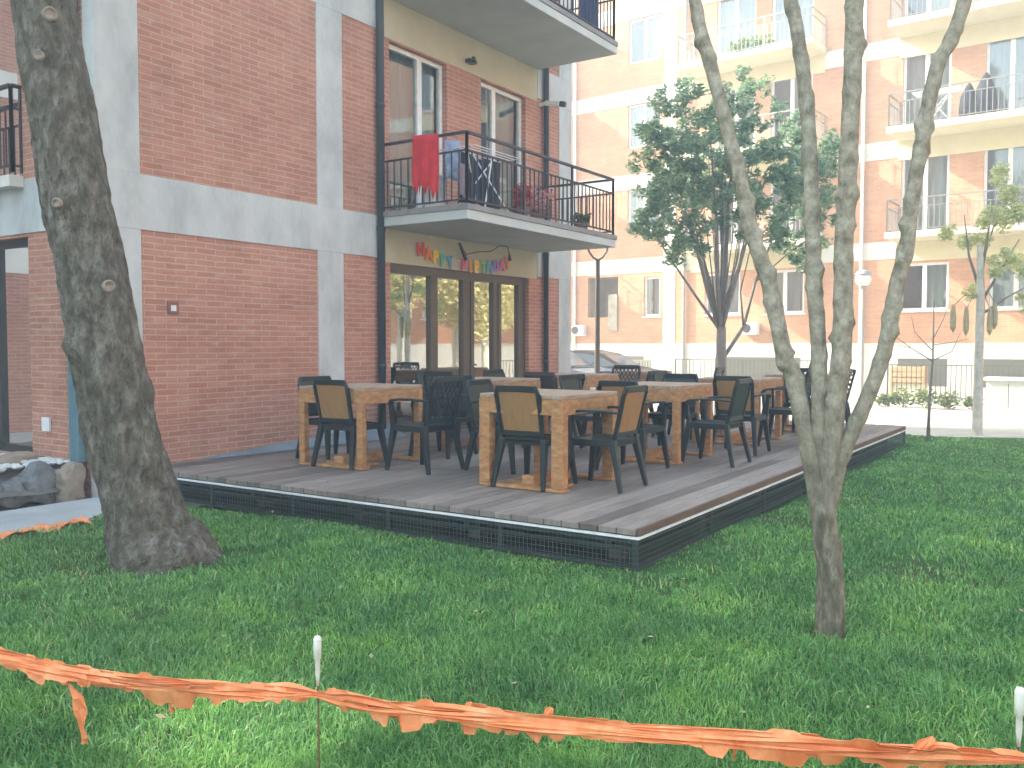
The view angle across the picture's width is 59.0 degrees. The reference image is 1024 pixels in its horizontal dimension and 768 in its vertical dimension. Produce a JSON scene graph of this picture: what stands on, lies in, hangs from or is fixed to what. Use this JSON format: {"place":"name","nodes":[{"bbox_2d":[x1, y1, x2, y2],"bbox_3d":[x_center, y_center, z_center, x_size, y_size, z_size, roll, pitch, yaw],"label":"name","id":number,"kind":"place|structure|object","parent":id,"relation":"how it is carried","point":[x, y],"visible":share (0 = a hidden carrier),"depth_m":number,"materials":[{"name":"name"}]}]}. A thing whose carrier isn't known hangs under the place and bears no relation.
{"place":"outdoors","nodes":[
{"label":"outdoors","id":0,"kind":"place"},
{"bbox_2d":[0,456,90,496],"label":"planting bed","id":1,"kind":"object","parent":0,"point":[5,476],"visible":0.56,"depth_m":8.55,"materials":[{"name":"soil"}]},
{"bbox_2d":[0,477,28,507],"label":"boulder","id":2,"kind":"object","parent":1,"relation":"on","point":[14,485],"visible":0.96,"depth_m":8.33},
{"bbox_2d":[0,451,39,471],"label":"boulder","id":3,"kind":"object","parent":1,"relation":"on","point":[14,457],"visible":0.66,"depth_m":8.81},
{"bbox_2d":[0,453,69,472],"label":"white pebbles","id":4,"kind":"object","parent":1,"relation":"on","point":[48,460],"visible":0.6,"depth_m":8.82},
{"bbox_2d":[16,460,55,504],"bbox_3d":[-4.503,0.947,8.583,0.291,0.449,0.353,2,3,34],"label":"boulder","id":5,"kind":"object","parent":1,"relation":"on","point":[38,476],"visible":0.8,"depth_m":8.51,"materials":[{"name":"stone"}]},
{"bbox_2d":[54,461,85,502],"bbox_3d":[-4.271,0.965,8.746,0.311,0.429,0.298,2,3,34],"label":"boulder","id":6,"kind":"object","parent":1,"relation":"on","point":[70,478],"visible":0.88,"depth_m":8.63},
{"bbox_2d":[0,497,101,532],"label":"path","id":7,"kind":"structure","parent":0,"point":[22,518],"depth_m":7.90,"materials":[{"name":"concrete"}]},
{"bbox_2d":[425,174,445,206],"bbox_3d":[-0.995,-2.481,11.755,0.200,0.455,0.220,2,3,34],"label":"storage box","id":8,"kind":"object","parent":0,"point":[440,197],"visible":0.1,"depth_m":11.68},
{"bbox_2d":[0,434,1023,767],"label":"lawn","id":9,"kind":"structure","parent":0,"point":[658,549],"depth_m":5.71,"materials":[{"name":"plant"}]},
{"bbox_2d":[0,516,92,539],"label":"fallen tape","id":10,"kind":"object","parent":9,"relation":"on","point":[83,519],"visible":0.9,"depth_m":7.16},
{"bbox_2d":[10,0,221,575],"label":"old leaning tree","id":11,"kind":"object","parent":9,"relation":"on","point":[152,523],"visible":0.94,"depth_m":6.16,"materials":[{"name":"brown plant"}]},
{"bbox_2d":[313,635,320,767],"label":"marker peg","id":12,"kind":"object","parent":9,"relation":"on","point":[317,647],"visible":1,"depth_m":2.88,"materials":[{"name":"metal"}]},
{"bbox_2d":[0,647,1023,767],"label":"barrier tape","id":13,"kind":"object","parent":12,"relation":"attached to","point":[790,748],"visible":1,"depth_m":2.69,"materials":[{"name":"plastic"}]},
{"bbox_2d":[2,443,1023,717],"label":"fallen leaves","id":14,"kind":"object","parent":9,"relation":"on","point":[496,645],"visible":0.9,"depth_m":4.86,"materials":[{"name":"brown plant"}]},
{"bbox_2d":[689,0,971,638],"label":"forked tree","id":15,"kind":"object","parent":9,"relation":"on","point":[827,443],"visible":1,"depth_m":4.68,"materials":[{"name":"grey plant"}]},
{"bbox_2d":[897,300,964,440],"bbox_3d":[6.573,-0.191,14.289,1.203,2.251,0.135,0,2,0],"label":"bare sapling","id":16,"kind":"object","parent":9,"relation":"on","point":[929,409],"visible":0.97,"depth_m":14.25,"materials":[{"name":"grey plant"}]},
{"bbox_2d":[1014,686,1023,767],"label":"marker peg","id":17,"kind":"object","parent":9,"relation":"on","point":[1019,702],"visible":1,"depth_m":2.40,"materials":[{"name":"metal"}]},
{"bbox_2d":[0,396,1023,510],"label":"ground","id":18,"kind":"structure","parent":0,"point":[955,422],"depth_m":18.47,"materials":[{"name":"concrete"}]},
{"bbox_2d":[0,0,617,498],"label":"brick apartment building","id":19,"kind":"structure","parent":18,"relation":"on","point":[276,218],"depth_m":10.77,"materials":[{"name":"brick"}]},
{"bbox_2d":[0,0,19,175],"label":"window","id":20,"kind":"structure","parent":19,"relation":"in","point":[8,62],"depth_m":9.66,"materials":[{"name":"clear glass"}]},
{"bbox_2d":[0,238,32,451],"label":"window","id":21,"kind":"structure","parent":19,"relation":"in","point":[15,351],"depth_m":9.78,"materials":[{"name":"clear glass"}]},
{"bbox_2d":[389,44,441,210],"bbox_3d":[-1.747,-3.439,12.895,0.939,2.520,2.250,2,3,34],"label":"window","id":22,"kind":"structure","parent":19,"relation":"in","point":[410,83],"depth_m":12.70,"materials":[{"name":"white glass"}]},
{"bbox_2d":[412,133,438,197],"bbox_3d":[-1.089,-2.724,11.407,0.422,0.851,0.049,2,3,33],"label":"towel","id":23,"kind":"object","parent":19,"relation":"hanging from","point":[425,160],"visible":1,"depth_m":11.40,"materials":[{"name":"red fabric"}]},
{"bbox_2d":[390,264,525,432],"bbox_3d":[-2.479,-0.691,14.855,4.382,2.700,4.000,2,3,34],"label":"glazed doors","id":24,"kind":"structure","parent":19,"relation":"in","point":[458,322],"depth_m":13.51,"materials":[{"name":"clear glass"}]},
{"bbox_2d":[416,242,509,273],"bbox_3d":[-0.667,-1.845,13.524,0.013,0.354,2.364,2,3,34],"label":"birthday banner","id":25,"kind":"object","parent":19,"relation":"attached to","point":[436,254],"visible":0.98,"depth_m":13.44,"materials":[{"name":"paper"}]},
{"bbox_2d":[431,70,520,212],"bbox_3d":[-0.583,-3.514,14.641,0.939,2.520,2.250,2,3,34],"label":"window","id":26,"kind":"structure","parent":19,"relation":"in","point":[500,110],"depth_m":14.77,"materials":[{"name":"white glass"}]},
{"bbox_2d":[440,144,520,211],"bbox_3d":[-0.402,-2.635,11.883,0.551,0.764,1.064,2,3,34],"label":"drying rack","id":27,"kind":"object","parent":19,"relation":"on","point":[490,164],"visible":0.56,"depth_m":11.81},
{"bbox_2d":[444,140,460,182],"bbox_3d":[-0.749,-2.814,11.455,0.222,0.525,0.044,-1,3,-24],"label":"hanging shirt","id":28,"kind":"object","parent":27,"relation":"hanging from","point":[450,145],"visible":0.79,"depth_m":11.44,"materials":[{"name":"blue fabric"}]},
{"bbox_2d":[457,162,468,197],"bbox_3d":[-0.619,-2.566,11.463,0.176,0.460,0.048,-2,3,-38],"label":"hanging cloth","id":29,"kind":"object","parent":27,"relation":"hanging from","point":[462,179],"visible":0.4,"depth_m":11.44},
{"bbox_2d":[458,152,475,203],"bbox_3d":[-0.594,-2.643,11.768,0.054,0.714,0.402,2,3,34],"label":"hanging garment","id":30,"kind":"object","parent":27,"relation":"hanging from","point":[463,162],"visible":0.23,"depth_m":11.83,"materials":[{"name":"fabric"}]},
{"bbox_2d":[475,158,483,205],"bbox_3d":[-0.489,-2.698,12.069,0.054,0.630,0.402,2,3,34],"label":"hanging garment","id":31,"kind":"object","parent":27,"relation":"hanging from","point":[480,184],"visible":0.32,"depth_m":12.13,"materials":[{"name":"blue fabric"}]},
{"bbox_2d":[483,158,499,209],"bbox_3d":[-0.278,-2.663,12.242,0.054,0.714,0.402,2,3,34],"label":"hanging garment","id":32,"kind":"object","parent":27,"relation":"hanging from","point":[490,186],"visible":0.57,"depth_m":12.27,"materials":[{"name":"fabric"}]},
{"bbox_2d":[458,242,511,260],"bbox_3d":[-0.396,-1.991,13.759,0.060,0.302,1.222,2,3,39],"label":"festoon cable","id":33,"kind":"object","parent":19,"relation":"hanging from","point":[463,252],"visible":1,"depth_m":13.45,"materials":[{"name":"rubber"}]},
{"bbox_2d":[510,183,533,215],"bbox_3d":[0.136,-2.533,12.448,0.325,0.498,0.340,1,3,23],"label":"potted plant","id":34,"kind":"object","parent":19,"relation":"on","point":[518,198],"visible":0.56,"depth_m":12.39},
{"bbox_2d":[527,185,554,218],"bbox_3d":[0.373,-2.553,12.797,0.488,0.508,0.490,2,3,34],"label":"potted plant","id":35,"kind":"object","parent":19,"relation":"on","point":[540,202],"visible":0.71,"depth_m":12.74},
{"bbox_2d":[574,212,591,228],"bbox_3d":[1.055,-2.474,13.862,0.326,0.308,0.343,-1,3,-16],"label":"potted plant","id":36,"kind":"object","parent":19,"relation":"on","point":[587,220],"visible":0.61,"depth_m":13.78,"materials":[{"name":"green plant"}]},
{"bbox_2d":[580,0,598,27],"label":"draped fabric","id":37,"kind":"object","parent":19,"relation":"on","point":[584,9],"visible":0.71,"depth_m":13.71,"materials":[{"name":"blue fabric"}]},
{"bbox_2d":[571,351,615,389],"bbox_3d":[1.005,-0.270,25.300,4.315,1.459,1.860,1,3,30],"label":"parked car","id":38,"kind":"object","parent":18,"relation":"on","point":[579,364],"visible":0.06,"depth_m":24.81,"materials":[{"name":"white paint"}]},
{"bbox_2d":[587,248,607,390],"bbox_3d":[1.888,-1.198,20.003,0.448,3.750,0.237,1,3,24],"label":"street lamp","id":39,"kind":"object","parent":18,"relation":"on","point":[597,315],"visible":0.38,"depth_m":19.95,"materials":[{"name":"metal"}]},
{"bbox_2d":[571,350,657,369],"bbox_3d":[2.503,-0.260,26.467,4.315,1.459,1.860,1,3,28],"label":"parked car","id":40,"kind":"object","parent":18,"relation":"on","point":[608,359],"visible":0.09,"depth_m":25.87,"materials":[{"name":"glass"}]},
{"bbox_2d":[624,64,839,414],"bbox_3d":[4.390,-2.660,17.716,4.375,7.070,2.714,0,2,8],"label":"leafy tree","id":41,"kind":"object","parent":18,"relation":"on","point":[789,185],"visible":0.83,"depth_m":17.61,"materials":[{"name":"green plant"}]},
{"bbox_2d":[674,359,809,377],"bbox_3d":[6.865,-0.199,27.008,4.448,1.070,0.048,2,3,37],"label":"iron railing","id":42,"kind":"object","parent":18,"relation":"on","point":[741,360],"visible":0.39,"depth_m":27.16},
{"bbox_2d":[571,0,1023,401],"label":"apartment building","id":43,"kind":"structure","parent":18,"relation":"on","point":[652,310],"depth_m":26.67,"materials":[{"name":"brick"}]},
{"bbox_2d":[628,188,659,230],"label":"window","id":44,"kind":"structure","parent":43,"relation":"in","point":[635,203],"depth_m":31.01,"materials":[{"name":"white glass"}]},
{"bbox_2d":[629,103,660,148],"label":"window","id":45,"kind":"structure","parent":43,"relation":"in","point":[639,112],"depth_m":30.87,"materials":[{"name":"white glass"}]},
{"bbox_2d":[629,13,661,64],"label":"window","id":46,"kind":"structure","parent":43,"relation":"in","point":[645,39],"depth_m":30.51,"materials":[{"name":"white glass"}]},
{"bbox_2d":[642,276,660,317],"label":"window","id":47,"kind":"structure","parent":43,"relation":"in","point":[652,284],"depth_m":30.76,"materials":[{"name":"white glass"}]},
{"bbox_2d":[703,273,740,316],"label":"window","id":48,"kind":"structure","parent":43,"relation":"in","point":[735,304],"depth_m":29.03,"materials":[{"name":"white glass"}]},
{"bbox_2d":[716,178,753,243],"bbox_3d":[7.363,-5.484,29.085,2.300,2.450,0.939,2,3,37],"label":"window","id":49,"kind":"structure","parent":43,"relation":"in","point":[733,204],"depth_m":29.76,"materials":[{"name":"white glass"}]},
{"bbox_2d":[718,0,755,55],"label":"window","id":50,"kind":"structure","parent":43,"relation":"in","point":[729,11],"depth_m":28.66,"materials":[{"name":"white glass"}]},
{"bbox_2d":[717,81,782,149],"bbox_3d":[7.363,-8.331,28.962,2.300,2.450,0.939,2,3,37],"label":"window","id":51,"kind":"structure","parent":43,"relation":"in","point":[779,84],"depth_m":28.48,"materials":[{"name":"grey glass"}]},
{"bbox_2d":[728,32,774,52],"bbox_3d":[7.209,-10.156,27.279,1.502,0.692,0.660,2,3,34],"label":"window box plant","id":52,"kind":"object","parent":43,"relation":"on","point":[745,40],"depth_m":27.21,"materials":[{"name":"green plant"}]},
{"bbox_2d":[715,357,800,376],"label":"basement window","id":53,"kind":"structure","parent":43,"relation":"in","point":[750,364],"depth_m":28.41,"materials":[{"name":"grey glass"}]},
{"bbox_2d":[762,269,805,314],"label":"window","id":54,"kind":"structure","parent":43,"relation":"in","point":[790,283],"depth_m":27.81,"materials":[{"name":"clear glass"}]},
{"bbox_2d":[770,173,803,240],"bbox_3d":[8.567,-5.423,27.693,1.300,2.250,0.189,2,3,37],"label":"window","id":55,"kind":"structure","parent":43,"relation":"in","point":[777,197],"depth_m":27.75,"materials":[{"name":"grey glass"}]},
{"bbox_2d":[771,75,812,140],"bbox_3d":[8.795,-8.284,27.867,2.300,2.450,0.939,2,3,37],"label":"window","id":56,"kind":"structure","parent":43,"relation":"in","point":[790,90],"depth_m":27.85,"materials":[{"name":"white glass"}]},
{"bbox_2d":[772,0,813,44],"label":"window","id":57,"kind":"structure","parent":43,"relation":"in","point":[778,5],"depth_m":27.72,"materials":[{"name":"clear glass"}]},
{"bbox_2d":[898,358,946,386],"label":"basement window","id":58,"kind":"structure","parent":43,"relation":"in","point":[900,360],"depth_m":25.23,"materials":[{"name":"grey glass"}]},
{"bbox_2d":[901,262,949,312],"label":"window","id":59,"kind":"structure","parent":43,"relation":"in","point":[925,283],"depth_m":25.43,"materials":[{"name":"clear glass"}]},
{"bbox_2d":[901,155,949,229],"bbox_3d":[11.606,-5.323,25.373,1.250,2.250,0.189,2,3,37],"label":"window","id":60,"kind":"structure","parent":43,"relation":"in","point":[936,173],"depth_m":25.29,"materials":[{"name":"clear glass"}]},
{"bbox_2d":[903,53,951,124],"bbox_3d":[11.606,-8.171,25.250,1.250,2.250,0.189,2,3,37],"label":"window","id":61,"kind":"structure","parent":43,"relation":"in","point":[916,68],"depth_m":25.45,"materials":[{"name":"clear glass"}]},
{"bbox_2d":[905,0,952,16],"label":"window","id":62,"kind":"structure","parent":43,"relation":"in","point":[931,4],"depth_m":25.45,"materials":[{"name":"clear glass"}]},
{"bbox_2d":[912,85,963,117],"bbox_3d":[11.403,-7.402,24.235,1.214,0.864,0.551,2,3,37],"label":"drying rack","id":63,"kind":"object","parent":43,"relation":"on","point":[944,90],"visible":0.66,"depth_m":24.11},
{"bbox_2d":[959,83,976,116],"bbox_3d":[12.015,-7.434,23.828,0.453,0.950,0.437,2,3,34],"label":"covered parasol","id":64,"kind":"object","parent":43,"relation":"on","point":[962,106],"visible":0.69,"depth_m":23.68,"materials":[{"name":"fabric"}]},
{"bbox_2d":[976,72,996,114],"bbox_3d":[12.330,-7.523,23.582,0.540,1.150,0.520,2,3,34],"label":"covered parasol","id":65,"kind":"object","parent":43,"relation":"on","point":[982,84],"visible":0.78,"depth_m":23.40,"materials":[{"name":"fabric"}]},
{"bbox_2d":[983,147,1023,223],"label":"window","id":66,"kind":"structure","parent":43,"relation":"in","point":[1015,155],"depth_m":24.36,"materials":[{"name":"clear glass"}]},
{"bbox_2d":[983,359,1023,387],"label":"basement window","id":67,"kind":"structure","parent":43,"relation":"in","point":[1012,362],"depth_m":24.19,"materials":[{"name":"grey glass"}]},
{"bbox_2d":[986,37,1023,111],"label":"window","id":68,"kind":"structure","parent":43,"relation":"in","point":[1005,57],"depth_m":24.12,"materials":[{"name":"clear glass"}]},
{"bbox_2d":[989,259,1023,310],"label":"window","id":69,"kind":"structure","parent":43,"relation":"in","point":[1006,285],"depth_m":24.27,"materials":[{"name":"clear glass"}]},
{"bbox_2d":[855,270,871,395],"bbox_3d":[8.494,-1.087,21.952,0.400,3.360,0.400,2,3,34],"label":"street lamp","id":70,"kind":"object","parent":18,"relation":"on","point":[862,279],"visible":0.96,"depth_m":21.90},
{"bbox_2d":[875,393,894,406],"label":"shrub","id":71,"kind":"object","parent":18,"relation":"on","point":[883,398],"visible":0.99,"depth_m":22.53,"materials":[{"name":"green plant"}]},
{"bbox_2d":[890,388,915,406],"bbox_3d":[9.685,0.335,22.448,0.650,0.493,0.611,2,3,34],"label":"shrub","id":72,"kind":"object","parent":18,"relation":"on","point":[897,399],"visible":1,"depth_m":22.38,"materials":[{"name":"green plant"}]},
{"bbox_2d":[890,366,927,399],"bbox_3d":[10.951,-0.040,24.949,0.900,0.930,0.520,2,3,37],"label":"wooden crate","id":73,"kind":"object","parent":18,"relation":"on","point":[914,386],"visible":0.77,"depth_m":24.77,"materials":[{"name":"wood"}]},
{"bbox_2d":[913,387,942,408],"bbox_3d":[10.084,0.356,21.933,0.664,0.572,0.703,0,2,-6],"label":"shrub","id":74,"kind":"object","parent":18,"relation":"on","point":[920,397],"visible":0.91,"depth_m":21.91,"materials":[{"name":"green plant"}]},
{"bbox_2d":[935,390,962,409],"bbox_3d":[10.417,0.369,21.580,0.642,0.490,0.552,2,3,34],"label":"shrub","id":75,"kind":"object","parent":18,"relation":"on","point":[946,401],"visible":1,"depth_m":21.55,"materials":[{"name":"green plant"}]},
{"bbox_2d":[886,364,1023,399],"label":"iron railing","id":76,"kind":"object","parent":18,"relation":"on","point":[921,365],"visible":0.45,"depth_m":23.68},
{"bbox_2d":[962,396,983,408],"bbox_3d":[11.028,0.441,21.652,0.471,0.336,0.491,2,3,34],"label":"shrub","id":77,"kind":"object","parent":18,"relation":"on","point":[968,402],"visible":0.56,"depth_m":21.64,"materials":[{"name":"green plant"}]},
{"bbox_2d":[937,161,1023,435],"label":"sunlit tree","id":78,"kind":"object","parent":18,"relation":"on","point":[1008,255],"visible":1,"depth_m":15.29,"materials":[{"name":"green plant"}]},
{"bbox_2d":[984,377,1023,412],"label":"utility cabinet","id":79,"kind":"object","parent":18,"relation":"on","point":[1004,394],"visible":1,"depth_m":20.65,"materials":[{"name":"metal"}]},
{"bbox_2d":[182,452,873,563],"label":"bare ground","id":80,"kind":"structure","parent":0,"point":[537,541],"depth_m":7.68,"materials":[{"name":"soil"}]},
{"bbox_2d":[171,416,905,571],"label":"wooden deck","id":81,"kind":"structure","parent":80,"relation":"on","point":[653,509],"depth_m":7.81,"materials":[{"name":"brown wood"}]},
{"bbox_2d":[295,376,367,459],"bbox_3d":[-1.949,0.360,9.740,0.603,0.879,0.607,2,3,42],"label":"plastic armchair","id":82,"kind":"object","parent":81,"relation":"on","point":[306,381],"visible":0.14,"depth_m":9.78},
{"bbox_2d":[311,379,386,469],"bbox_3d":[-1.642,0.387,9.136,0.607,0.879,0.603,2,3,32],"label":"plastic armchair","id":83,"kind":"object","parent":81,"relation":"on","point":[333,402],"visible":0.88,"depth_m":8.95,"materials":[{"name":"plastic"}]},
{"bbox_2d":[299,383,422,469],"bbox_3d":[-1.555,0.412,9.383,0.852,0.800,0.962,2,3,32],"label":"wooden table","id":84,"kind":"object","parent":81,"relation":"on","point":[363,396],"visible":0.91,"depth_m":9.16,"materials":[{"name":"brown wood"}]},
{"bbox_2d":[385,376,464,474],"bbox_3d":[-0.838,0.381,8.813,0.603,0.918,0.607,2,3,37],"label":"plastic armchair","id":85,"kind":"object","parent":81,"relation":"on","point":[425,426],"visible":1,"depth_m":8.71,"materials":[{"name":"plastic"}]},
{"bbox_2d":[415,371,439,402],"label":"plastic armchair","id":86,"kind":"object","parent":81,"relation":"on","point":[419,377],"visible":0.13,"depth_m":11.72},
{"bbox_2d":[408,375,477,458],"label":"plastic armchair","id":87,"kind":"object","parent":81,"relation":"on","point":[463,407],"visible":0.44,"depth_m":10.07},
{"bbox_2d":[423,371,478,450],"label":"plastic armchair","id":88,"kind":"object","parent":81,"relation":"on","point":[432,374],"visible":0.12,"depth_m":10.48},
{"bbox_2d":[441,377,540,446],"bbox_3d":[-0.257,0.331,11.255,0.852,0.800,0.962,2,3,35],"label":"wooden table","id":89,"kind":"object","parent":81,"relation":"on","point":[513,381],"visible":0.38,"depth_m":11.09,"materials":[{"name":"brown wood"}]},
{"bbox_2d":[483,369,504,376],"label":"plastic armchair","id":90,"kind":"object","parent":81,"relation":"on","point":[493,373],"visible":0.11,"depth_m":12.68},
{"bbox_2d":[464,379,533,473],"bbox_3d":[-0.096,0.398,8.861,0.603,0.879,0.607,2,3,32],"label":"plastic armchair","id":91,"kind":"object","parent":81,"relation":"on","point":[475,388],"visible":0.49,"depth_m":8.79,"materials":[{"name":"plastic"}]},
{"bbox_2d":[490,385,577,491],"bbox_3d":[0.190,0.443,7.831,0.607,0.879,0.603,2,3,34],"label":"plastic armchair","id":92,"kind":"object","parent":81,"relation":"on","point":[519,424],"visible":0.77,"depth_m":7.64,"materials":[{"name":"plastic"}]},
{"bbox_2d":[479,389,617,493],"bbox_3d":[0.334,0.471,8.015,0.852,0.800,0.962,2,3,35],"label":"wooden table","id":93,"kind":"object","parent":81,"relation":"on","point":[559,406],"visible":0.81,"depth_m":7.80,"materials":[{"name":"brown wood"}]},
{"bbox_2d":[524,372,576,436],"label":"plastic armchair","id":94,"kind":"object","parent":81,"relation":"on","point":[548,380],"visible":0.16,"depth_m":11.46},
{"bbox_2d":[521,374,584,447],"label":"plastic armchair","id":95,"kind":"object","parent":81,"relation":"on","point":[579,423],"visible":0.12,"depth_m":10.79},
{"bbox_2d":[559,374,601,455],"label":"plastic armchair","id":96,"kind":"object","parent":81,"relation":"on","point":[571,382],"visible":0.25,"depth_m":10.40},
{"bbox_2d":[549,373,618,433],"bbox_3d":[0.938,0.256,13.007,0.852,0.800,0.962,2,3,34],"label":"wooden table","id":97,"kind":"object","parent":81,"relation":"on","point":[592,379],"visible":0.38,"depth_m":12.64,"materials":[{"name":"brown wood"}]},
{"bbox_2d":[568,385,647,493],"bbox_3d":[0.806,0.446,7.746,0.603,0.879,0.607,2,3,33],"label":"plastic armchair","id":98,"kind":"object","parent":81,"relation":"on","point":[630,408],"visible":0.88,"depth_m":7.63,"materials":[{"name":"plastic"}]},
{"bbox_2d":[597,365,640,390],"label":"plastic armchair","id":99,"kind":"object","parent":81,"relation":"on","point":[628,367],"visible":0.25,"depth_m":13.60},
{"bbox_2d":[594,380,669,469],"bbox_3d":[1.174,0.399,8.857,0.607,0.879,0.603,2,3,36],"label":"plastic armchair","id":100,"kind":"object","parent":81,"relation":"on","point":[644,430],"visible":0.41,"depth_m":8.73,"materials":[{"name":"plastic"}]},
{"bbox_2d":[599,370,671,422],"bbox_3d":[1.992,0.188,14.587,0.852,0.800,0.962,2,3,34],"label":"wooden table","id":101,"kind":"object","parent":81,"relation":"on","point":[643,375],"visible":0.2,"depth_m":14.16,"materials":[{"name":"brown wood"}]},
{"bbox_2d":[646,370,658,434],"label":"plastic armchair","id":102,"kind":"object","parent":81,"relation":"on","point":[649,377],"visible":0.15,"depth_m":12.02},
{"bbox_2d":[619,381,712,464],"bbox_3d":[1.593,0.395,9.781,0.852,0.800,0.962,2,3,33],"label":"wooden table","id":103,"kind":"object","parent":81,"relation":"on","point":[676,394],"visible":0.59,"depth_m":9.39,"materials":[{"name":"brown wood"}]},
{"bbox_2d":[648,373,699,449],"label":"plastic armchair","id":104,"kind":"object","parent":81,"relation":"on","point":[672,377],"visible":0.38,"depth_m":10.65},
{"bbox_2d":[651,370,702,439],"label":"plastic armchair","id":105,"kind":"object","parent":81,"relation":"on","point":[657,376],"visible":0.23,"depth_m":11.99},
{"bbox_2d":[681,378,752,467],"bbox_3d":[2.114,0.379,9.311,0.603,0.879,0.607,2,3,34],"label":"plastic armchair","id":106,"kind":"object","parent":81,"relation":"on","point":[739,397],"visible":0.99,"depth_m":9.22,"materials":[{"name":"plastic"}]},
{"bbox_2d":[692,377,781,445],"bbox_3d":[2.872,0.320,11.507,0.852,0.800,0.962,2,3,33],"label":"wooden table","id":107,"kind":"object","parent":81,"relation":"on","point":[761,384],"visible":0.45,"depth_m":11.32,"materials":[{"name":"brown wood"}]},
{"bbox_2d":[713,376,770,455],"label":"plastic armchair","id":108,"kind":"object","parent":81,"relation":"on","point":[724,386],"visible":0.77,"depth_m":10.08,"materials":[{"name":"plastic"}]},
{"bbox_2d":[757,370,810,445],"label":"plastic armchair","id":109,"kind":"object","parent":81,"relation":"on","point":[773,410],"visible":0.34,"depth_m":10.87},
{"bbox_2d":[763,373,828,431],"bbox_3d":[4.189,0.254,13.046,0.852,0.800,0.962,2,3,32],"label":"wooden table","id":110,"kind":"object","parent":81,"relation":"on","point":[787,429],"visible":0.14,"depth_m":12.83,"materials":[{"name":"brown wood"}]},
{"bbox_2d":[782,368,810,435],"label":"plastic armchair","id":111,"kind":"object","parent":81,"relation":"on","point":[787,402],"visible":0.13,"depth_m":12.12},
{"bbox_2d":[845,369,855,422],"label":"plastic armchair","id":112,"kind":"object","parent":81,"relation":"on","point":[847,409],"visible":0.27,"depth_m":12.64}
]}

